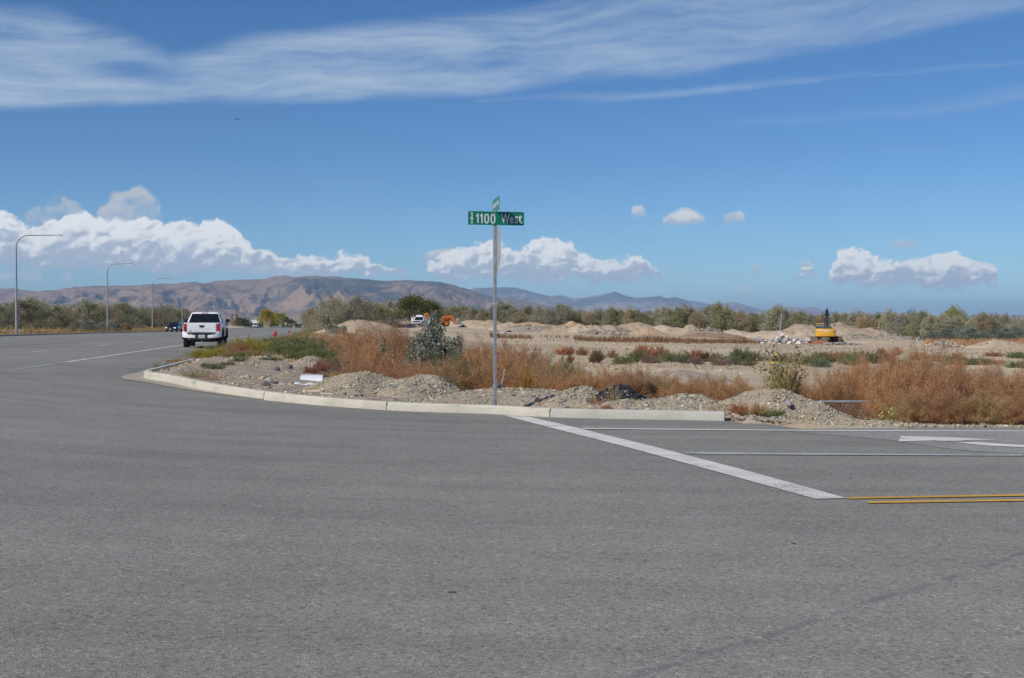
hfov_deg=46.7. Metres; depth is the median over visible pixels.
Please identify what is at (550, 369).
weed
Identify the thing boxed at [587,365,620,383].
weed
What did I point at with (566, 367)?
weed
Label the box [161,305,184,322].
olive tree
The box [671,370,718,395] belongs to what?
weed
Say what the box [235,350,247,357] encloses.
weed
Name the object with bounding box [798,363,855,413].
weed
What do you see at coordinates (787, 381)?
weed
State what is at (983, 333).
shrub
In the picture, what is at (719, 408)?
weed
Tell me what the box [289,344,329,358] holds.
weed
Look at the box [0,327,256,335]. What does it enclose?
kerb
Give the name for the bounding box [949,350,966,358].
weed
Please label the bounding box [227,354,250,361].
weed
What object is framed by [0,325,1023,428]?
ground
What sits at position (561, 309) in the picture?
olive tree
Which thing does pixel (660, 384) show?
weed
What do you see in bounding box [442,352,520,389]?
weed
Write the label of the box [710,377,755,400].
weed
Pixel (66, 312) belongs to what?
olive tree
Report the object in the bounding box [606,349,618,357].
weed
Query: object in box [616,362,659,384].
weed
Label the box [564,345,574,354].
weed
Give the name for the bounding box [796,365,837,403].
weed
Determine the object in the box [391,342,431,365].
weed
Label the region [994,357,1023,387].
weed
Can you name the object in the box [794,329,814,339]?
dirt pile
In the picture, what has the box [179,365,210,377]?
weed
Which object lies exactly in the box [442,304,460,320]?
olive tree
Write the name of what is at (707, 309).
olive tree
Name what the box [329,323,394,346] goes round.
weed
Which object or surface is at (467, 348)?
weed
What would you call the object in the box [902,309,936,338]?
olive tree
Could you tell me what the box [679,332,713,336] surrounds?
dirt pile
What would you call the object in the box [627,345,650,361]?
weed
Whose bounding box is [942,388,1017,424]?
weed
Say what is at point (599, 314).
olive tree
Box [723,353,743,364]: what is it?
weed
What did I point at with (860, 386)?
weed
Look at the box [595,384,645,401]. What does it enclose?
asphalt pile
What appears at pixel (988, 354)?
weed
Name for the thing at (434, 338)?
poplar sapling
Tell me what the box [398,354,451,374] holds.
weed
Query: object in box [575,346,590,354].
weed
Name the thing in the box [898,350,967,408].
weed
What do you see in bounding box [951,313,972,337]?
olive tree
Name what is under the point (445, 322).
backhoe loader
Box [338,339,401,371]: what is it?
weed
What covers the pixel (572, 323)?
dirt pile
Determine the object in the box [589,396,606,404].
weed
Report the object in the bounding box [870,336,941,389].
weed
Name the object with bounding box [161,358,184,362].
weed
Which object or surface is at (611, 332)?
dirt pile
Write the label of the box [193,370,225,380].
weed
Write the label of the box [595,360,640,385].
weed
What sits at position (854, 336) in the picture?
dirt pile
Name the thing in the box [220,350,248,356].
weed
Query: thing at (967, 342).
dirt mound
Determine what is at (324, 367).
weed
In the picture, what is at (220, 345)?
weed
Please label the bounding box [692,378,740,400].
weed
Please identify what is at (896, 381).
weed
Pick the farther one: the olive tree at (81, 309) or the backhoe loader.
the backhoe loader
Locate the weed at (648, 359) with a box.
[639,351,662,362]
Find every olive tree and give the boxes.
[0,300,25,328]
[0,304,11,327]
[5,296,38,327]
[14,295,49,328]
[27,303,57,328]
[30,297,50,327]
[40,303,70,328]
[56,304,80,328]
[68,303,91,328]
[73,298,109,328]
[89,301,113,325]
[101,304,124,326]
[111,300,139,327]
[122,305,145,327]
[138,305,157,327]
[140,307,164,327]
[150,304,177,327]
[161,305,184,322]
[168,306,191,323]
[232,317,246,325]
[241,318,251,326]
[287,318,296,327]
[298,309,317,331]
[303,304,328,329]
[308,293,352,329]
[308,298,337,330]
[331,303,356,322]
[342,301,364,319]
[345,294,378,321]
[364,298,385,322]
[372,305,390,323]
[379,298,403,326]
[436,303,449,317]
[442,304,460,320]
[451,304,470,320]
[462,306,478,320]
[473,308,492,320]
[489,300,515,321]
[499,306,521,322]
[511,307,528,322]
[522,304,539,322]
[524,305,554,323]
[539,306,558,325]
[547,301,578,324]
[563,307,580,323]
[573,307,587,324]
[578,309,599,325]
[584,308,607,325]
[601,304,621,325]
[611,307,626,325]
[619,305,640,323]
[628,308,652,325]
[640,308,657,324]
[646,308,664,325]
[653,306,677,326]
[661,305,687,327]
[675,303,698,327]
[687,309,706,328]
[694,304,720,330]
[705,300,737,331]
[715,311,746,331]
[728,308,753,331]
[742,310,762,332]
[754,311,771,331]
[756,303,792,330]
[774,307,798,329]
[785,309,812,326]
[803,312,820,324]
[812,312,824,325]
[829,309,842,323]
[838,312,855,325]
[841,309,868,328]
[852,313,880,328]
[868,310,890,332]
[875,308,899,333]
[885,312,915,336]
[894,308,919,336]
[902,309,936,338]
[918,312,942,337]
[936,312,950,329]
[939,304,967,318]
[939,312,965,336]
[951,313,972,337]
[963,313,987,336]
[970,311,999,336]
[984,312,1003,338]
[996,312,1018,338]
[1003,316,1023,338]
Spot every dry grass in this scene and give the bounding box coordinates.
[0,326,174,334]
[180,352,290,373]
[210,328,647,368]
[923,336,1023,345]
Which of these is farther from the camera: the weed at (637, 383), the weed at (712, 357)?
the weed at (712, 357)
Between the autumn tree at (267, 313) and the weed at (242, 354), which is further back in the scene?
the autumn tree at (267, 313)
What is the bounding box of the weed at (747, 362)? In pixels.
[742,357,757,365]
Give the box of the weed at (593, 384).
[559,370,608,390]
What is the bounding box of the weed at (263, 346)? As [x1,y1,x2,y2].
[252,339,271,351]
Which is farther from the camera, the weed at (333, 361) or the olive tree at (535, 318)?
the olive tree at (535, 318)
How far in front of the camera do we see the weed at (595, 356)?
67.95 m
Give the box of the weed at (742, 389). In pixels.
[736,368,746,394]
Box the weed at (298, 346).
[282,339,321,353]
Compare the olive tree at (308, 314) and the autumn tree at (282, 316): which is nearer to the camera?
the olive tree at (308, 314)
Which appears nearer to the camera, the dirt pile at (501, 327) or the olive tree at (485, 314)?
the dirt pile at (501, 327)
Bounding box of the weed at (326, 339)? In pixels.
[314,327,357,345]
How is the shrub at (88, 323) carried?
on the ground at (469, 334)
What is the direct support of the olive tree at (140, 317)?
on the ground at (469, 334)
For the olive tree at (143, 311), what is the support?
on the ground at (469, 334)
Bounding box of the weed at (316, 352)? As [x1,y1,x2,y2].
[308,342,345,358]
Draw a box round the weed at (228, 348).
[210,342,239,354]
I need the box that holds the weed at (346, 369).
[333,353,380,374]
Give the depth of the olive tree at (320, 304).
171.31 m
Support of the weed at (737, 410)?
on the ground at (469, 334)
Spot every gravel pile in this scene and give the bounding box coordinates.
[302,371,395,396]
[366,374,461,398]
[405,387,560,406]
[544,385,598,407]
[584,398,657,409]
[637,393,715,409]
[702,388,858,419]
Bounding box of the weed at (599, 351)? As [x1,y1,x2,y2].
[592,347,605,355]
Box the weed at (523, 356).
[488,344,554,382]
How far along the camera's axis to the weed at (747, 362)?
63.98 m
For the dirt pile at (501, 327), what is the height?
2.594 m
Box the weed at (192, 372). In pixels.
[181,368,203,377]
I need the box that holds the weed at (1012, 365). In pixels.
[1003,358,1023,367]
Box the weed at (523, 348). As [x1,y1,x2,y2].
[512,341,560,369]
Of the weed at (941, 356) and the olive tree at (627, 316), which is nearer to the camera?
the weed at (941, 356)
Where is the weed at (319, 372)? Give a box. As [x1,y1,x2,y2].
[315,370,341,374]
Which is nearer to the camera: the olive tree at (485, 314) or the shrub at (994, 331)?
the shrub at (994, 331)
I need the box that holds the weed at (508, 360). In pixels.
[465,344,535,379]
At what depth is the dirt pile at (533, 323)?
231.46 m
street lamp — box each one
[15,234,62,333]
[107,263,138,330]
[152,277,174,329]
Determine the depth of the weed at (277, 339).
60.04 m
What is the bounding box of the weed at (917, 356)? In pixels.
[903,351,931,360]
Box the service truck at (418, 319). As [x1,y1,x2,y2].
[411,314,429,326]
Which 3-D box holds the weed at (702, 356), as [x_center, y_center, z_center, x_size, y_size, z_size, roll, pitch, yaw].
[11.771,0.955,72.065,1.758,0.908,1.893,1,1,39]
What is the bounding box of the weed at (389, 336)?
[340,317,418,353]
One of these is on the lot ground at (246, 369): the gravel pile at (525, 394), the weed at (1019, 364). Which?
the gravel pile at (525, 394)
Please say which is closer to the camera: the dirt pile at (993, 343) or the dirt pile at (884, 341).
the dirt pile at (993, 343)
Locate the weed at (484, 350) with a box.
[463,328,520,365]
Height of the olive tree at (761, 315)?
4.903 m
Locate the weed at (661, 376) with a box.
[643,366,676,393]
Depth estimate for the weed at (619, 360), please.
65.92 m
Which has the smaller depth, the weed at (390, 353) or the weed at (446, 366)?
the weed at (446, 366)
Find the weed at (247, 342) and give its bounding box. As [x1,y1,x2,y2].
[225,333,267,352]
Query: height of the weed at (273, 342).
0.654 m
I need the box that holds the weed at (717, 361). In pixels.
[710,356,734,365]
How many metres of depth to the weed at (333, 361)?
34.51 m
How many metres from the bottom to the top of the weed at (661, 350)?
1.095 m
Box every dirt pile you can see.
[289,355,332,370]
[316,325,379,333]
[336,319,398,332]
[388,321,422,327]
[439,320,481,326]
[464,320,502,329]
[488,322,521,330]
[504,324,553,331]
[515,322,555,326]
[542,324,572,332]
[564,321,585,326]
[566,325,598,332]
[578,329,600,334]
[586,325,606,331]
[597,330,629,334]
[601,325,629,332]
[619,322,653,331]
[629,327,667,334]
[644,369,733,382]
[652,325,681,334]
[674,324,699,334]
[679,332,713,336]
[690,327,722,333]
[695,332,745,337]
[723,329,750,334]
[739,330,794,338]
[783,324,815,331]
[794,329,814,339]
[830,322,858,328]
[835,327,873,335]
[836,332,876,339]
[842,339,924,343]
[860,328,889,334]
[870,333,921,339]
[923,339,965,347]
[967,339,1010,347]
[995,341,1023,348]
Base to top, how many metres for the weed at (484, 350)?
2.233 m
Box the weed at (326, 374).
[305,372,336,376]
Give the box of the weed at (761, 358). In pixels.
[743,345,764,360]
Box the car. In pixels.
[166,322,182,331]
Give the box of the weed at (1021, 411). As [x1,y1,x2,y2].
[996,392,1023,424]
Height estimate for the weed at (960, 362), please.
1.930 m
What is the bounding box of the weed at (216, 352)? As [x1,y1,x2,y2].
[196,344,229,355]
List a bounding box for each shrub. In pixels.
[68,324,75,330]
[77,320,99,331]
[95,322,111,331]
[110,322,122,330]
[119,322,132,331]
[325,324,333,332]
[330,325,340,333]
[339,324,347,332]
[920,329,940,340]
[938,328,957,340]
[946,326,969,339]
[958,324,981,339]
[971,330,989,339]
[986,327,1003,339]
[991,327,1018,340]
[1001,324,1023,339]
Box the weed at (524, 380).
[519,358,535,388]
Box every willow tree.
[390,293,434,324]
[418,299,443,318]
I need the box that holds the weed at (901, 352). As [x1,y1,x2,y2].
[893,346,903,354]
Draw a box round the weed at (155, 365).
[152,360,173,367]
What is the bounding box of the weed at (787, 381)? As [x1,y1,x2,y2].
[760,349,798,391]
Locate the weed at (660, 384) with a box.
[625,372,681,397]
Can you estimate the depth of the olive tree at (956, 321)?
194.40 m
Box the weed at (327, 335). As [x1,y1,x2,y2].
[299,332,342,340]
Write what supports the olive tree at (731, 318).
on the ground at (469, 334)
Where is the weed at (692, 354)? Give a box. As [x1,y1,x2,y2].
[677,347,704,359]
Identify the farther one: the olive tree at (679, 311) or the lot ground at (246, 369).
the olive tree at (679, 311)
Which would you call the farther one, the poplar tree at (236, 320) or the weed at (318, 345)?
the poplar tree at (236, 320)
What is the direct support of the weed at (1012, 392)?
on the ground at (469, 334)
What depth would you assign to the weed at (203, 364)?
31.53 m
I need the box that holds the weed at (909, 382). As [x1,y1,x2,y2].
[863,349,964,419]
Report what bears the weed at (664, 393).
on the lot ground at (246, 369)
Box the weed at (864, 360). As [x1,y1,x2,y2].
[831,340,901,391]
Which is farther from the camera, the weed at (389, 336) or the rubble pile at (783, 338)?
the rubble pile at (783, 338)
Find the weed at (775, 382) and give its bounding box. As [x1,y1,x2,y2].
[766,367,791,388]
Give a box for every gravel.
[154,368,1023,427]
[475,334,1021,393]
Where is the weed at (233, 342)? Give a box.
[223,334,249,346]
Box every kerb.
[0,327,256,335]
[121,359,724,420]
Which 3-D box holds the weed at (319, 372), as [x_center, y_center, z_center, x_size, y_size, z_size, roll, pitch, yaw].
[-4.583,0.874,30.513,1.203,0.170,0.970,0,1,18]
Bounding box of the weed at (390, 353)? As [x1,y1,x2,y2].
[358,342,409,376]
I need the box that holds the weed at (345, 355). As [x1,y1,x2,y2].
[317,344,371,365]
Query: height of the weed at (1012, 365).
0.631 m
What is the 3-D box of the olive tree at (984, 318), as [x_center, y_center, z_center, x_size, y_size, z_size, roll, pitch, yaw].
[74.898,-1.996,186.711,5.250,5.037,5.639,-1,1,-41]
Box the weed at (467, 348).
[440,339,478,358]
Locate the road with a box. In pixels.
[0,327,1023,677]
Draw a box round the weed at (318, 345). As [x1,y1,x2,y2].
[293,338,340,353]
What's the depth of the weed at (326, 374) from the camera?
29.65 m
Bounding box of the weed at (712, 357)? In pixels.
[704,352,728,361]
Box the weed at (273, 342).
[263,337,296,347]
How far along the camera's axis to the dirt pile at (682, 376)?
45.46 m
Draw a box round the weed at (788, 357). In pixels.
[786,352,799,362]
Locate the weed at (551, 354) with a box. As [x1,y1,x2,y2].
[516,345,570,373]
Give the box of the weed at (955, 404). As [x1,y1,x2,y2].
[921,382,997,423]
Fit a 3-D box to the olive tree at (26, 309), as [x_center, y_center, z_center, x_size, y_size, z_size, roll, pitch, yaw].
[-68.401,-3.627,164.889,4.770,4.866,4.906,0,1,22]
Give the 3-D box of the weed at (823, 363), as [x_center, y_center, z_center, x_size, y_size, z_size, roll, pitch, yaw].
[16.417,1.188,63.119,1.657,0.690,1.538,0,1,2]
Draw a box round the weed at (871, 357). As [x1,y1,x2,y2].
[860,347,888,363]
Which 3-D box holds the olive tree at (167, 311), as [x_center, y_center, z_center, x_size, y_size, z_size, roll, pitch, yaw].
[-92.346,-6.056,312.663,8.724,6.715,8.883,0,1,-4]
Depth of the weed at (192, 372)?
26.67 m
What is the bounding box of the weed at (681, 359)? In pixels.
[674,353,693,362]
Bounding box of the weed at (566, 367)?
[542,355,575,382]
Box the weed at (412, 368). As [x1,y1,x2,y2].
[403,364,443,377]
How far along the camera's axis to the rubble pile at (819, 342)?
149.49 m
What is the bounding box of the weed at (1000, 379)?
[982,361,1023,392]
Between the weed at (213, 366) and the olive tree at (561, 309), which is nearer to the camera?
the weed at (213, 366)
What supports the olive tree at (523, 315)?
on the ground at (469, 334)
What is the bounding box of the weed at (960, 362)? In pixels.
[891,340,974,392]
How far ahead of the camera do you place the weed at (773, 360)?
70.92 m
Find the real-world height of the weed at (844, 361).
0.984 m
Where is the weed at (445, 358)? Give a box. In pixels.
[416,338,485,373]
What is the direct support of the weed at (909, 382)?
on the ground at (469, 334)
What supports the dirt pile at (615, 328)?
on the ground at (469, 334)
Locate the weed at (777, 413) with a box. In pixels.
[763,406,786,415]
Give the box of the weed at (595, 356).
[588,350,607,362]
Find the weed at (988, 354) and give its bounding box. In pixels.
[983,350,1006,356]
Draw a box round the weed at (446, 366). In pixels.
[417,353,476,383]
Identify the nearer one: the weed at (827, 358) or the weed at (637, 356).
the weed at (637, 356)
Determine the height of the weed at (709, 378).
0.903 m
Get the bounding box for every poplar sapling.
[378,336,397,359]
[401,310,465,371]
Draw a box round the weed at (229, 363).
[219,360,234,364]
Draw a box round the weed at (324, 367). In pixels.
[311,357,333,371]
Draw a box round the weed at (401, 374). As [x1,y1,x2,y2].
[376,358,423,378]
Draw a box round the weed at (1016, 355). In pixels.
[1003,350,1023,358]
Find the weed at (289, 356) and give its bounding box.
[281,348,306,358]
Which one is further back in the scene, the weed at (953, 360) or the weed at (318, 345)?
the weed at (953, 360)
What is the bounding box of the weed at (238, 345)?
[223,338,251,350]
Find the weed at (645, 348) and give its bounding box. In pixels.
[632,341,658,355]
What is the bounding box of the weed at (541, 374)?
[513,362,556,386]
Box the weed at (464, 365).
[439,347,498,390]
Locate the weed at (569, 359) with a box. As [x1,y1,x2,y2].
[566,353,574,363]
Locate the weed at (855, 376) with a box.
[804,352,878,410]
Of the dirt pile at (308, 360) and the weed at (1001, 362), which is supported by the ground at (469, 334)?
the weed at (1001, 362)
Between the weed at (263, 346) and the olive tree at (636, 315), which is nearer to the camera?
the weed at (263, 346)
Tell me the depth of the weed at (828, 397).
21.97 m
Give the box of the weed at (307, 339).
[289,334,319,344]
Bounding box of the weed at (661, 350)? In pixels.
[649,344,667,356]
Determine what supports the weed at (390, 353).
on the lot ground at (246, 369)
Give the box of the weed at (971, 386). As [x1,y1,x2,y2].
[923,356,998,415]
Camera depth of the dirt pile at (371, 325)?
148.79 m
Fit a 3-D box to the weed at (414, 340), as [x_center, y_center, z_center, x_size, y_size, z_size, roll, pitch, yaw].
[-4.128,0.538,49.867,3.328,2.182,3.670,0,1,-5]
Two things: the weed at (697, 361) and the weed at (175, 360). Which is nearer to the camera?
the weed at (175, 360)
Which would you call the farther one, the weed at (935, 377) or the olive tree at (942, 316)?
the olive tree at (942, 316)
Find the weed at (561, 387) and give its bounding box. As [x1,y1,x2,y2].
[535,370,580,390]
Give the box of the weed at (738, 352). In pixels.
[729,345,753,361]
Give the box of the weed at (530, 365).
[510,350,552,379]
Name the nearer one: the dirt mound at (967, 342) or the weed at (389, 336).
the weed at (389, 336)
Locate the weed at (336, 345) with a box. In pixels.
[320,328,374,354]
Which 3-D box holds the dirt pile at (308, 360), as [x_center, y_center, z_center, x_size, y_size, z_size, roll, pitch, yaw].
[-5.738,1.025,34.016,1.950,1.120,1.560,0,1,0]
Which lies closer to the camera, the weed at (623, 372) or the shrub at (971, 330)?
the weed at (623, 372)
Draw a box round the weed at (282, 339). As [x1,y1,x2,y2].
[265,333,299,342]
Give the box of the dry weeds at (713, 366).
[502,342,1021,371]
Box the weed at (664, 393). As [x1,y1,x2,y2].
[648,383,683,398]
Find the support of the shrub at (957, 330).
on the ground at (469, 334)
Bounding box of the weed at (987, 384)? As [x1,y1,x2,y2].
[952,366,1017,407]
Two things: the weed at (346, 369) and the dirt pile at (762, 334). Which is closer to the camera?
the weed at (346, 369)
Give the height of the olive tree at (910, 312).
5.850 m
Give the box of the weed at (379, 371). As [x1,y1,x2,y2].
[351,353,406,378]
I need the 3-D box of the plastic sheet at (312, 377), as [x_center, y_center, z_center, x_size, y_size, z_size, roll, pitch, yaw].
[-4.627,0.902,27.396,0.572,0.147,0.340,0,1,5]
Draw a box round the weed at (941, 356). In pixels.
[930,352,950,360]
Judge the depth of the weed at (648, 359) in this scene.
67.86 m
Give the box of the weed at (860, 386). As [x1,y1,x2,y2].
[833,357,888,419]
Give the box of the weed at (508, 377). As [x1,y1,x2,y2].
[474,354,545,388]
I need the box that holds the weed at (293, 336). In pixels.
[281,331,310,339]
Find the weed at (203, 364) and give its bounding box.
[199,361,209,366]
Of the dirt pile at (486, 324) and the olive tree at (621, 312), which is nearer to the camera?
the dirt pile at (486, 324)
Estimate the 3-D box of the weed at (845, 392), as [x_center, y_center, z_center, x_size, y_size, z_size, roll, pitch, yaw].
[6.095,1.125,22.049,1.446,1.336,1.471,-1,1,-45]
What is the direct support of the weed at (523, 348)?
on the ground at (469, 334)
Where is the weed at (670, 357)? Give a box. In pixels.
[658,349,685,361]
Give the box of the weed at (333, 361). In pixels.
[320,355,348,367]
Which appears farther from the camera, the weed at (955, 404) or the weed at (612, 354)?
the weed at (612, 354)
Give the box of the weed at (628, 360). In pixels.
[620,356,635,363]
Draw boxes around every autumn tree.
[257,309,275,325]
[271,313,278,327]
[274,311,289,325]
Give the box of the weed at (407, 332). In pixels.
[369,319,415,352]
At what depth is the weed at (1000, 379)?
23.30 m
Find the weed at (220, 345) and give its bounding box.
[203,340,230,349]
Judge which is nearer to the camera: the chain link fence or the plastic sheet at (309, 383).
the chain link fence
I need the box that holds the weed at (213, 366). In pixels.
[202,362,226,368]
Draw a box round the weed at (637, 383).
[604,368,662,398]
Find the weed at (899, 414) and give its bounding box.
[876,387,937,422]
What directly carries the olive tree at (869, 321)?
on the ground at (469, 334)
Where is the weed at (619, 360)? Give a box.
[611,351,626,363]
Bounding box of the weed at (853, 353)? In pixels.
[840,348,874,361]
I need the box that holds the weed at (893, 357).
[840,346,929,389]
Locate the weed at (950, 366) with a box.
[931,338,997,396]
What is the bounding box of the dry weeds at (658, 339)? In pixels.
[489,330,762,344]
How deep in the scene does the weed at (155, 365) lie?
34.40 m
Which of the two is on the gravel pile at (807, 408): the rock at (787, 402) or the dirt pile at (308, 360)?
the rock at (787, 402)
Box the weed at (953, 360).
[942,355,970,364]
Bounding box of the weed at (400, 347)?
[363,323,417,362]
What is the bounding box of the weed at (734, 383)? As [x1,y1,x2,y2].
[710,375,757,393]
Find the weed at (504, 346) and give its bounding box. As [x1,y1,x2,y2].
[485,337,552,364]
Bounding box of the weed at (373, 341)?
[330,323,397,366]
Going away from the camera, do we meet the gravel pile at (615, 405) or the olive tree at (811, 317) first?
the gravel pile at (615, 405)
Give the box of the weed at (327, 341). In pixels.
[303,338,351,346]
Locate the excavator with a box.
[809,308,842,342]
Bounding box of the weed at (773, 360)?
[768,351,787,361]
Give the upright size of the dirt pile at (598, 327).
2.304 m
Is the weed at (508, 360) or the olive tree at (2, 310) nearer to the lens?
the weed at (508, 360)
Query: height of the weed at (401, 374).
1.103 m
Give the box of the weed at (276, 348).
[267,340,300,354]
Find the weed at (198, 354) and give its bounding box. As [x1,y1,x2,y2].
[181,349,214,357]
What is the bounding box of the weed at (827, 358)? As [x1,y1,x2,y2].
[806,347,833,361]
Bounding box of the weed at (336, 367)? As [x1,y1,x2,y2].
[331,355,364,372]
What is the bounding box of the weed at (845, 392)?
[812,367,876,419]
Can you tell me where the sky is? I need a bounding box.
[0,0,1023,315]
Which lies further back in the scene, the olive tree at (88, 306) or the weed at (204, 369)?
the olive tree at (88, 306)
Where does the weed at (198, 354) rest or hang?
on the lot ground at (246, 369)
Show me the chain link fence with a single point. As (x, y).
(843, 401)
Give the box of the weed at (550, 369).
[533,349,571,378]
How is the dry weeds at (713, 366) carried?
on the ground at (469, 334)
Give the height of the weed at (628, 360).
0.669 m
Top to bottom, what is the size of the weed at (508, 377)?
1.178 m
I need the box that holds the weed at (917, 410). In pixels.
[897,377,971,424]
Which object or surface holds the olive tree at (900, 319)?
on the ground at (469, 334)
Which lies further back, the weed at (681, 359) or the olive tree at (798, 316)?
the olive tree at (798, 316)
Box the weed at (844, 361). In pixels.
[834,351,860,364]
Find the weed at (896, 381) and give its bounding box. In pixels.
[856,361,915,419]
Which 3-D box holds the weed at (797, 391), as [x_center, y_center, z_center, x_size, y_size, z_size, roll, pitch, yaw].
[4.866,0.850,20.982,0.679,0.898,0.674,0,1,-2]
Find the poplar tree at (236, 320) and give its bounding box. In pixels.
[235,312,238,325]
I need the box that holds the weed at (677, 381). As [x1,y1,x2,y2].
[655,370,700,392]
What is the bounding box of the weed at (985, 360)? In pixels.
[969,356,998,364]
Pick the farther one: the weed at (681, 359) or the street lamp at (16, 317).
the street lamp at (16, 317)
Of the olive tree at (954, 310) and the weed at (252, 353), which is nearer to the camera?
the weed at (252, 353)
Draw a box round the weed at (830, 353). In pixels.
[828,350,845,361]
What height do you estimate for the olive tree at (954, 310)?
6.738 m
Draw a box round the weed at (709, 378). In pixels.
[691,371,740,392]
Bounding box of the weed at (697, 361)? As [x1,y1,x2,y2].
[687,356,704,364]
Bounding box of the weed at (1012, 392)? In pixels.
[974,374,1023,406]
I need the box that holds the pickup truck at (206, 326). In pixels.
[182,311,229,346]
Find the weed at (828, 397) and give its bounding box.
[806,385,843,409]
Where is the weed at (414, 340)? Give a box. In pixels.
[394,331,446,354]
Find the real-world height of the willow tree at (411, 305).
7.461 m
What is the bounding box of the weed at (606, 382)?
[589,370,629,390]
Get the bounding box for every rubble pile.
[755,331,811,343]
[801,341,831,343]
[823,342,860,344]
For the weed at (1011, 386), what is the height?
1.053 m
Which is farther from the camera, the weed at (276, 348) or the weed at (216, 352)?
the weed at (276, 348)
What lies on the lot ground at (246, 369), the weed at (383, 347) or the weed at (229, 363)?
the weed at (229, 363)
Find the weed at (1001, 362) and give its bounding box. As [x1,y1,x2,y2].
[952,352,1021,396]
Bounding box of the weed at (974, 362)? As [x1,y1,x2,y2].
[955,354,983,364]
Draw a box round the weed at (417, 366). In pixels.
[386,354,427,375]
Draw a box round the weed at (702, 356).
[697,348,720,361]
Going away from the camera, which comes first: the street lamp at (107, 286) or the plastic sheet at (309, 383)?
the plastic sheet at (309, 383)
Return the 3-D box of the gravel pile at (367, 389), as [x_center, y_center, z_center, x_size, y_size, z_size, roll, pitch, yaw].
[-2.849,1.278,24.218,4.030,1.237,2.730,0,1,0]
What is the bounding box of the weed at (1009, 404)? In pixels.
[970,390,1023,424]
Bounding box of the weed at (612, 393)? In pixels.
[604,384,620,400]
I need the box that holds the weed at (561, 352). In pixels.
[553,344,568,354]
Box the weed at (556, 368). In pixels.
[535,357,579,388]
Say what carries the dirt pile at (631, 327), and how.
on the ground at (469, 334)
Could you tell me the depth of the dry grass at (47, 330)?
156.05 m
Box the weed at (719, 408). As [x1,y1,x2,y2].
[709,399,730,410]
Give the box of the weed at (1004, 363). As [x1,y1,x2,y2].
[983,358,1008,364]
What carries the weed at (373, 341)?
on the ground at (469, 334)
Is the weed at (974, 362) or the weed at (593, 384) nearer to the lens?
the weed at (593, 384)
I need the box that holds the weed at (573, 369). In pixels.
[548,355,592,378]
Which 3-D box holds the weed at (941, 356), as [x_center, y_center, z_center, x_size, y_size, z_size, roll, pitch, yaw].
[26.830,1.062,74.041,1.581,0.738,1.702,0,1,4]
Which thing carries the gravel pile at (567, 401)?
on the lot ground at (246, 369)
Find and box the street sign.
[468,196,523,404]
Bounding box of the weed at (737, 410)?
[728,401,749,414]
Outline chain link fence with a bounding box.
[814,400,902,418]
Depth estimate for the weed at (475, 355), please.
29.35 m
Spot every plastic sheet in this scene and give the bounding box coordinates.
[294,382,314,384]
[300,375,322,380]
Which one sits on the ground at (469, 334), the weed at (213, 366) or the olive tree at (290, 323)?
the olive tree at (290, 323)
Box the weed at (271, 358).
[260,356,285,359]
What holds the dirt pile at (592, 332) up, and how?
on the ground at (469, 334)
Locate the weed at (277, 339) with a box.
[257,336,280,342]
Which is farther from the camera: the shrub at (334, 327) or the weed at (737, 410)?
the shrub at (334, 327)
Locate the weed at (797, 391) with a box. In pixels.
[776,368,807,396]
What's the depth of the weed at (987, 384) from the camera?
19.90 m
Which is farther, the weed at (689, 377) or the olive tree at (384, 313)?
the olive tree at (384, 313)
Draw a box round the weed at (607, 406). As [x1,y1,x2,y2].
[600,403,612,408]
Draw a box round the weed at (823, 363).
[807,355,834,366]
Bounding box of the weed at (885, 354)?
[881,352,896,360]
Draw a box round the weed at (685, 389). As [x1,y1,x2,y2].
[664,379,715,395]
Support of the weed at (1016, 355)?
on the ground at (469, 334)
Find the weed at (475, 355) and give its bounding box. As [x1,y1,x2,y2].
[442,335,511,375]
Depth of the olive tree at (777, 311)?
228.61 m
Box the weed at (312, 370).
[301,363,319,373]
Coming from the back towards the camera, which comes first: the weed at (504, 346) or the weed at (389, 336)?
the weed at (389, 336)
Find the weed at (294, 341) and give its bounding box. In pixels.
[274,335,309,345]
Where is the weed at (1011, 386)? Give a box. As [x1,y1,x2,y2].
[1007,375,1023,402]
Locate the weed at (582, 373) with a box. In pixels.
[550,362,599,385]
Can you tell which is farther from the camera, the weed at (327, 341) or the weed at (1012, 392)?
the weed at (327, 341)
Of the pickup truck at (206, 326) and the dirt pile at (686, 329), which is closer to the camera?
the pickup truck at (206, 326)
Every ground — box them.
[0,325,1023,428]
[167,357,410,401]
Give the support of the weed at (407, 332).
on the ground at (469, 334)
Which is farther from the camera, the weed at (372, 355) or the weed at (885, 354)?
the weed at (885, 354)
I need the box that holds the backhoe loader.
[424,313,461,326]
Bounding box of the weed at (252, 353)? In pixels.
[240,348,269,355]
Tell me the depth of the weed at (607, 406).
20.09 m
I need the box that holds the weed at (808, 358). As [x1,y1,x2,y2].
[795,350,824,364]
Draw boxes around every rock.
[261,382,270,385]
[784,400,791,405]
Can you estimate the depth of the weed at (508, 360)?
28.82 m
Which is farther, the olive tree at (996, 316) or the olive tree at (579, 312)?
the olive tree at (579, 312)
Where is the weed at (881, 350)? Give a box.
[876,346,887,354]
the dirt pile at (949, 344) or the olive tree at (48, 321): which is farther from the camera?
the olive tree at (48, 321)
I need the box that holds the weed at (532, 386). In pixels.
[517,380,548,389]
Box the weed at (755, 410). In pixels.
[741,402,770,414]
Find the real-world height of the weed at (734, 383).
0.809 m
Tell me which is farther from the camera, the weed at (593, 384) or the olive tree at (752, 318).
the olive tree at (752, 318)
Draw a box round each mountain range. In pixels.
[0,275,751,324]
[469,287,1023,322]

